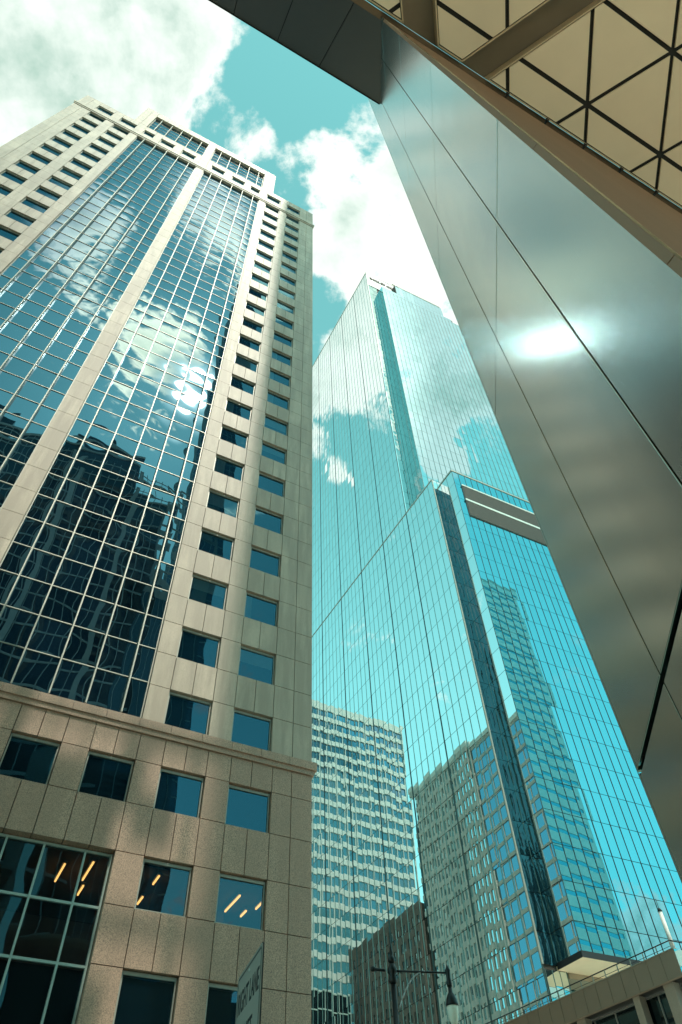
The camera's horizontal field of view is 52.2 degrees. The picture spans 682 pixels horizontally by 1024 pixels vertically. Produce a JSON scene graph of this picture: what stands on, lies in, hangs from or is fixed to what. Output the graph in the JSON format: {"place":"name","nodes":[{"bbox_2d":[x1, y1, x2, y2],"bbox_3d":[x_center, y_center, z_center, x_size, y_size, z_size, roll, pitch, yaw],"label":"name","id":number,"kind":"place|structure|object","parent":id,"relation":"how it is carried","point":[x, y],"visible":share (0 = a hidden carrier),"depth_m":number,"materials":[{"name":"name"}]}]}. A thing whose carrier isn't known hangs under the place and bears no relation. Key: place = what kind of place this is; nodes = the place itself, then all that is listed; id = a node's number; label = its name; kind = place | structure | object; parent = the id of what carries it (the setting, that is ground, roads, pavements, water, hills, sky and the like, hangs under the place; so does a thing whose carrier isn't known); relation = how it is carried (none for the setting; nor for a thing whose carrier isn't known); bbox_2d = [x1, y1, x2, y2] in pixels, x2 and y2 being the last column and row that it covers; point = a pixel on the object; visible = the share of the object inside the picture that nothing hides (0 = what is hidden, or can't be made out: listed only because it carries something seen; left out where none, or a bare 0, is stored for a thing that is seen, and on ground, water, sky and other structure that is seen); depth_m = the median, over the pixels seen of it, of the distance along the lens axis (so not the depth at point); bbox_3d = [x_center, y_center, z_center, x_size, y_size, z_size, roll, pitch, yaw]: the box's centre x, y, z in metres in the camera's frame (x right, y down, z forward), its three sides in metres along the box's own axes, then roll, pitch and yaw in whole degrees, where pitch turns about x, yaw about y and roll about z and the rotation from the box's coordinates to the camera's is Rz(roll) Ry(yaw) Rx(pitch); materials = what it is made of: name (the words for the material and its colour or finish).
{"place":"outdoors","nodes":[
{"label":"outdoors","id":0,"kind":"place"},
{"bbox_2d":[0,95,316,1023],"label":"granite tower","id":1,"kind":"structure","parent":0,"point":[158,769],"depth_m":35.83,"materials":[{"name":"stone"}]},
{"bbox_2d":[0,186,11,192],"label":"window","id":2,"kind":"structure","parent":1,"relation":"in","point":[1,187],"depth_m":60.28,"materials":[{"name":"glass"}]},
{"bbox_2d":[0,226,19,239],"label":"window","id":3,"kind":"structure","parent":1,"relation":"in","point":[2,228],"depth_m":55.16,"materials":[{"name":"metal"}]},
{"bbox_2d":[0,171,26,181],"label":"window","id":4,"kind":"structure","parent":1,"relation":"in","point":[4,172],"depth_m":63.09,"materials":[{"name":"glass"}]},
{"bbox_2d":[5,210,34,225],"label":"window","id":5,"kind":"structure","parent":1,"relation":"in","point":[11,211],"depth_m":58.03,"materials":[{"name":"metal"}]},
{"bbox_2d":[15,161,38,171],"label":"window","id":6,"kind":"structure","parent":1,"relation":"in","point":[20,162],"depth_m":66.08,"materials":[{"name":"glass"}]},
{"bbox_2d":[0,733,59,784],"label":"window","id":7,"kind":"structure","parent":1,"relation":"in","point":[16,736],"depth_m":26.80,"materials":[{"name":"metal"}]},
{"bbox_2d":[20,198,48,211],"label":"window","id":8,"kind":"structure","parent":1,"relation":"in","point":[26,199],"depth_m":61.06,"materials":[{"name":"glass"}]},
{"bbox_2d":[28,152,50,162],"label":"window","id":9,"kind":"structure","parent":1,"relation":"in","point":[32,153],"depth_m":69.08,"materials":[{"name":"glass"}]},
{"bbox_2d":[35,187,59,197],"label":"window","id":10,"kind":"structure","parent":1,"relation":"in","point":[40,188],"depth_m":64.02,"materials":[{"name":"glass"}]},
{"bbox_2d":[40,144,61,155],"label":"window","id":11,"kind":"structure","parent":1,"relation":"in","point":[44,146],"depth_m":71.93,"materials":[{"name":"glass"}]},
{"bbox_2d":[0,833,112,1023],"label":"lobby window","id":12,"kind":"structure","parent":1,"relation":"in","point":[56,963],"depth_m":23.18,"materials":[{"name":"glass"}]},
{"bbox_2d":[47,177,71,188],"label":"window","id":13,"kind":"structure","parent":1,"relation":"in","point":[52,178],"depth_m":66.96,"materials":[{"name":"glass"}]},
{"bbox_2d":[51,137,71,146],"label":"window","id":14,"kind":"structure","parent":1,"relation":"in","point":[67,144],"depth_m":75.08,"materials":[{"name":"glass"}]},
{"bbox_2d":[59,167,81,179],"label":"window","id":15,"kind":"structure","parent":1,"relation":"in","point":[63,169],"depth_m":69.88,"materials":[{"name":"glass"}]},
{"bbox_2d":[62,130,80,139],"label":"window","id":16,"kind":"structure","parent":1,"relation":"in","point":[64,130],"depth_m":78.06,"materials":[{"name":"glass"}]},
{"bbox_2d":[71,124,88,132],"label":"window","id":17,"kind":"structure","parent":1,"relation":"in","point":[73,124],"depth_m":81.08,"materials":[{"name":"glass"}]},
{"bbox_2d":[70,159,90,168],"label":"window","id":18,"kind":"structure","parent":1,"relation":"in","point":[74,160],"depth_m":73.02,"materials":[{"name":"glass"}]},
{"bbox_2d":[80,118,96,126],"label":"window","id":19,"kind":"structure","parent":1,"relation":"in","point":[82,118],"depth_m":84.07,"materials":[{"name":"glass"}]},
{"bbox_2d":[80,151,99,160],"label":"window","id":20,"kind":"structure","parent":1,"relation":"in","point":[83,152],"depth_m":76.03,"materials":[{"name":"glass"}]},
{"bbox_2d":[88,113,104,120],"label":"window","id":21,"kind":"structure","parent":1,"relation":"in","point":[89,113],"depth_m":87.03,"materials":[{"name":"glass"}]},
{"bbox_2d":[88,144,108,153],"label":"window","id":22,"kind":"structure","parent":1,"relation":"in","point":[106,152],"depth_m":79.01,"materials":[{"name":"glass"}]},
{"bbox_2d":[97,107,112,114],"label":"window","id":23,"kind":"structure","parent":1,"relation":"in","point":[99,108],"depth_m":90.56,"materials":[{"name":"glass"}]},
{"bbox_2d":[76,751,133,801],"bbox_3d":[-9.195,10.397,27.202,1.820,1.760,0.180,21,-55,-18],"label":"window","id":24,"kind":"structure","parent":1,"relation":"in","point":[92,754],"depth_m":27.67,"materials":[{"name":"metal"}]},
{"bbox_2d":[97,137,115,146],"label":"window","id":25,"kind":"structure","parent":1,"relation":"in","point":[99,137],"depth_m":82.00,"materials":[{"name":"glass"}]},
{"bbox_2d":[105,131,122,139],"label":"window","id":26,"kind":"structure","parent":1,"relation":"in","point":[107,131],"depth_m":85.02,"materials":[{"name":"glass"}]},
{"bbox_2d":[112,125,128,133],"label":"window","id":27,"kind":"structure","parent":1,"relation":"in","point":[115,127],"depth_m":87.93,"materials":[{"name":"glass"}]},
{"bbox_2d":[112,970,176,1023],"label":"window frame","id":28,"kind":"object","parent":1,"relation":"in","point":[130,974],"depth_m":22.90,"materials":[{"name":"metal"}]},
{"bbox_2d":[134,858,191,916],"bbox_3d":[-6.455,13.681,25.254,1.860,1.760,0.180,21,-55,-18],"label":"window","id":29,"kind":"structure","parent":1,"relation":"in","point":[145,861],"depth_m":25.70,"materials":[{"name":"metal"}]},
{"bbox_2d":[160,140,173,147],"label":"window","id":30,"kind":"structure","parent":1,"relation":"in","point":[163,142],"depth_m":93.10,"materials":[{"name":"glass"}]},
{"bbox_2d":[153,768,203,817],"bbox_3d":[-6.570,11.416,28.114,1.860,1.760,0.180,21,-55,-18],"label":"window","id":31,"kind":"structure","parent":1,"relation":"in","point":[168,772],"depth_m":28.59,"materials":[{"name":"metal"}]},
{"bbox_2d":[163,692,210,734],"bbox_3d":[-6.850,9.062,30.948,1.990,1.840,0.180,21,-55,-18],"label":"window","id":32,"kind":"structure","parent":1,"relation":"in","point":[171,694],"depth_m":31.48,"materials":[{"name":"metal"}]},
{"bbox_2d":[182,151,194,158],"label":"window","id":33,"kind":"structure","parent":1,"relation":"in","point":[183,152],"depth_m":94.01,"materials":[{"name":"glass"}]},
{"bbox_2d":[176,628,219,667],"bbox_3d":[-6.969,6.714,33.914,1.990,1.910,0.180,21,-55,-18],"label":"window","id":34,"kind":"structure","parent":1,"relation":"in","point":[186,631],"depth_m":34.48,"materials":[{"name":"metal"}]},
{"bbox_2d":[188,575,226,609],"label":"window","id":35,"kind":"structure","parent":1,"relation":"in","point":[199,583],"depth_m":37.32,"materials":[{"name":"glass"}]},
{"bbox_2d":[197,529,233,559],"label":"window","id":36,"kind":"structure","parent":1,"relation":"in","point":[202,530],"depth_m":40.48,"materials":[{"name":"metal"}]},
{"bbox_2d":[204,983,237,1023],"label":"window","id":37,"kind":"structure","parent":1,"relation":"in","point":[210,985],"depth_m":23.77,"materials":[{"name":"metal"}]},
{"bbox_2d":[206,490,238,517],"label":"window","id":38,"kind":"structure","parent":1,"relation":"in","point":[214,498],"depth_m":43.23,"materials":[{"name":"glass"}]},
{"bbox_2d":[213,456,243,480],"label":"window","id":39,"kind":"structure","parent":1,"relation":"in","point":[219,465],"depth_m":46.13,"materials":[{"name":"glass"}]},
{"bbox_2d":[219,426,247,448],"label":"window","id":40,"kind":"structure","parent":1,"relation":"in","point":[223,427],"depth_m":49.48,"materials":[{"name":"metal"}]},
{"bbox_2d":[231,177,244,185],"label":"window","id":41,"kind":"structure","parent":1,"relation":"in","point":[233,179],"depth_m":96.14,"materials":[{"name":"glass"}]},
{"bbox_2d":[225,399,251,419],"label":"window","id":42,"kind":"structure","parent":1,"relation":"in","point":[230,404],"depth_m":52.24,"materials":[{"name":"glass"}]},
{"bbox_2d":[215,873,264,930],"bbox_3d":[-3.813,14.707,26.173,1.900,1.760,0.180,21,-55,-18],"label":"window","id":43,"kind":"structure","parent":1,"relation":"in","point":[222,876],"depth_m":26.63,"materials":[{"name":"metal"}]},
{"bbox_2d":[230,375,254,394],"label":"window","id":44,"kind":"structure","parent":1,"relation":"in","point":[232,376],"depth_m":55.46,"materials":[{"name":"metal"}]},
{"bbox_2d":[234,354,257,372],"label":"window","id":45,"kind":"structure","parent":1,"relation":"in","point":[239,360],"depth_m":58.16,"materials":[{"name":"glass"}]},
{"bbox_2d":[224,785,269,832],"bbox_3d":[-3.927,12.442,29.033,1.900,1.760,0.180,21,-55,-18],"label":"window","id":46,"kind":"structure","parent":1,"relation":"in","point":[231,787],"depth_m":29.52,"materials":[{"name":"metal"}]},
{"bbox_2d":[238,335,260,351],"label":"window","id":47,"kind":"structure","parent":1,"relation":"in","point":[240,336],"depth_m":61.45,"materials":[{"name":"glass"}]},
{"bbox_2d":[231,709,270,750],"bbox_3d":[-4.149,10.111,31.887,1.900,1.840,0.180,21,-55,-18],"label":"window","id":48,"kind":"structure","parent":1,"relation":"in","point":[236,712],"depth_m":32.42,"materials":[{"name":"metal"}]},
{"bbox_2d":[241,317,262,332],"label":"window","id":49,"kind":"structure","parent":1,"relation":"in","point":[245,319],"depth_m":64.46,"materials":[{"name":"glass"}]},
{"bbox_2d":[245,302,264,315],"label":"window","id":50,"kind":"structure","parent":1,"relation":"in","point":[248,303],"depth_m":67.45,"materials":[{"name":"glass"}]},
{"bbox_2d":[237,646,274,684],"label":"window","id":51,"kind":"structure","parent":1,"relation":"in","point":[247,655],"depth_m":35.28,"materials":[{"name":"glass"}]},
{"bbox_2d":[248,287,266,300],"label":"window","id":52,"kind":"structure","parent":1,"relation":"in","point":[254,290],"depth_m":70.46,"materials":[{"name":"glass"}]},
{"bbox_2d":[251,274,268,285],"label":"window","id":53,"kind":"structure","parent":1,"relation":"in","point":[253,275],"depth_m":73.45,"materials":[{"name":"glass"}]},
{"bbox_2d":[244,592,277,626],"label":"window","id":54,"kind":"structure","parent":1,"relation":"in","point":[248,602],"depth_m":38.14,"materials":[{"name":"glass"}]},
{"bbox_2d":[253,261,270,273],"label":"window","id":55,"kind":"structure","parent":1,"relation":"in","point":[255,264],"depth_m":76.40,"materials":[{"name":"glass"}]},
{"bbox_2d":[255,250,271,261],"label":"window","id":56,"kind":"structure","parent":1,"relation":"in","point":[257,252],"depth_m":79.36,"materials":[{"name":"glass"}]},
{"bbox_2d":[249,547,279,576],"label":"window","id":57,"kind":"structure","parent":1,"relation":"in","point":[252,548],"depth_m":41.42,"materials":[{"name":"metal"}]},
{"bbox_2d":[258,240,273,249],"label":"window","id":58,"kind":"structure","parent":1,"relation":"in","point":[258,240],"depth_m":82.48,"materials":[{"name":"glass"}]},
{"bbox_2d":[260,230,274,240],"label":"window","id":59,"kind":"structure","parent":1,"relation":"in","point":[260,230],"depth_m":85.44,"materials":[{"name":"glass"}]},
{"bbox_2d":[254,507,281,533],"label":"window","id":60,"kind":"structure","parent":1,"relation":"in","point":[256,509],"depth_m":44.42,"materials":[{"name":"metal"}]},
{"bbox_2d":[262,221,275,230],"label":"window","id":61,"kind":"structure","parent":1,"relation":"in","point":[263,222],"depth_m":88.40,"materials":[{"name":"glass"}]},
{"bbox_2d":[257,472,283,496],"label":"window","id":62,"kind":"structure","parent":1,"relation":"in","point":[260,474],"depth_m":47.41,"materials":[{"name":"metal"}]},
{"bbox_2d":[265,204,278,213],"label":"window","id":63,"kind":"structure","parent":1,"relation":"in","point":[266,206],"depth_m":94.36,"materials":[{"name":"glass"}]},
{"bbox_2d":[261,442,285,463],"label":"window","id":64,"kind":"structure","parent":1,"relation":"in","point":[268,448],"depth_m":50.27,"materials":[{"name":"glass"}]},
{"bbox_2d":[264,415,287,435],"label":"window","id":65,"kind":"structure","parent":1,"relation":"in","point":[269,421],"depth_m":53.19,"materials":[{"name":"glass"}]},
{"bbox_2d":[267,391,288,409],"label":"window","id":66,"kind":"structure","parent":1,"relation":"in","point":[270,395],"depth_m":56.23,"materials":[{"name":"glass"}]},
{"bbox_2d":[269,369,289,386],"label":"window","id":67,"kind":"structure","parent":1,"relation":"in","point":[271,375],"depth_m":59.26,"materials":[{"name":"glass"}]},
{"bbox_2d":[271,350,290,365],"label":"window","id":68,"kind":"structure","parent":1,"relation":"in","point":[274,353],"depth_m":62.22,"materials":[{"name":"glass"}]},
{"bbox_2d":[273,332,291,346],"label":"window","id":69,"kind":"structure","parent":1,"relation":"in","point":[275,333],"depth_m":65.41,"materials":[{"name":"glass"}]},
{"bbox_2d":[275,316,292,329],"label":"window","id":70,"kind":"structure","parent":1,"relation":"in","point":[277,317],"depth_m":68.42,"materials":[{"name":"glass"}]},
{"bbox_2d":[277,300,293,313],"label":"window","id":71,"kind":"structure","parent":1,"relation":"in","point":[278,302],"depth_m":71.31,"materials":[{"name":"glass"}]},
{"bbox_2d":[278,287,294,298],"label":"window","id":72,"kind":"structure","parent":1,"relation":"in","point":[286,291],"depth_m":74.41,"materials":[{"name":"glass"}]},
{"bbox_2d":[279,274,294,285],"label":"window","id":73,"kind":"structure","parent":1,"relation":"in","point":[280,274],"depth_m":77.39,"materials":[{"name":"glass"}]},
{"bbox_2d":[281,263,295,273],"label":"window","id":74,"kind":"structure","parent":1,"relation":"in","point":[283,265],"depth_m":80.19,"materials":[{"name":"glass"}]},
{"bbox_2d":[282,252,296,262],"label":"window","id":75,"kind":"structure","parent":1,"relation":"in","point":[283,254],"depth_m":83.27,"materials":[{"name":"glass"}]},
{"bbox_2d":[285,223,297,232],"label":"window","id":76,"kind":"structure","parent":1,"relation":"in","point":[287,225],"depth_m":92.31,"materials":[{"name":"glass"}]},
{"bbox_2d":[286,215,298,223],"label":"window","id":77,"kind":"structure","parent":1,"relation":"in","point":[288,217],"depth_m":95.28,"materials":[{"name":"glass"}]},
{"bbox_2d":[0,0,681,365],"label":"sky","id":78,"kind":"structure","parent":0,"point":[195,64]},
{"bbox_2d":[311,272,681,1023],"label":"glass tower","id":79,"kind":"structure","parent":0,"point":[487,828],"depth_m":108.28,"materials":[{"name":"glass"}]},
{"bbox_2d":[486,940,681,1023],"bbox_3d":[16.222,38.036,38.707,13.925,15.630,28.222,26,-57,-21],"label":"railing","id":80,"kind":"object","parent":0,"point":[647,991],"depth_m":36.91,"materials":[{"name":"metal"}]},
{"bbox_2d":[655,899,674,947],"bbox_3d":[17.321,22.171,37.047,0.253,2.950,0.260,-3,-52,0],"label":"terrace mast","id":81,"kind":"object","parent":80,"relation":"on","point":[666,929],"visible":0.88,"depth_m":37.05,"materials":[{"name":"white metal"}]},
{"label":"ground","id":82,"kind":"structure","parent":0,"visible":0},
{"bbox_2d":[235,942,263,1023],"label":"lane sign","id":83,"kind":"object","parent":82,"relation":"on","point":[249,998],"visible":1,"depth_m":4.41,"materials":[{"name":"grey metal"}]},
{"bbox_2d":[208,0,681,881],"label":"canopy building","id":84,"kind":"structure","parent":82,"relation":"on","point":[554,252],"depth_m":5.57,"materials":[{"name":"metal"}]},
{"label":"road","id":85,"kind":"structure","parent":0,"visible":0},
{"bbox_2d":[370,938,458,1023],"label":"street lamp","id":86,"kind":"object","parent":85,"relation":"on","point":[451,1003],"visible":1,"depth_m":14.58,"materials":[{"name":"black metal"}]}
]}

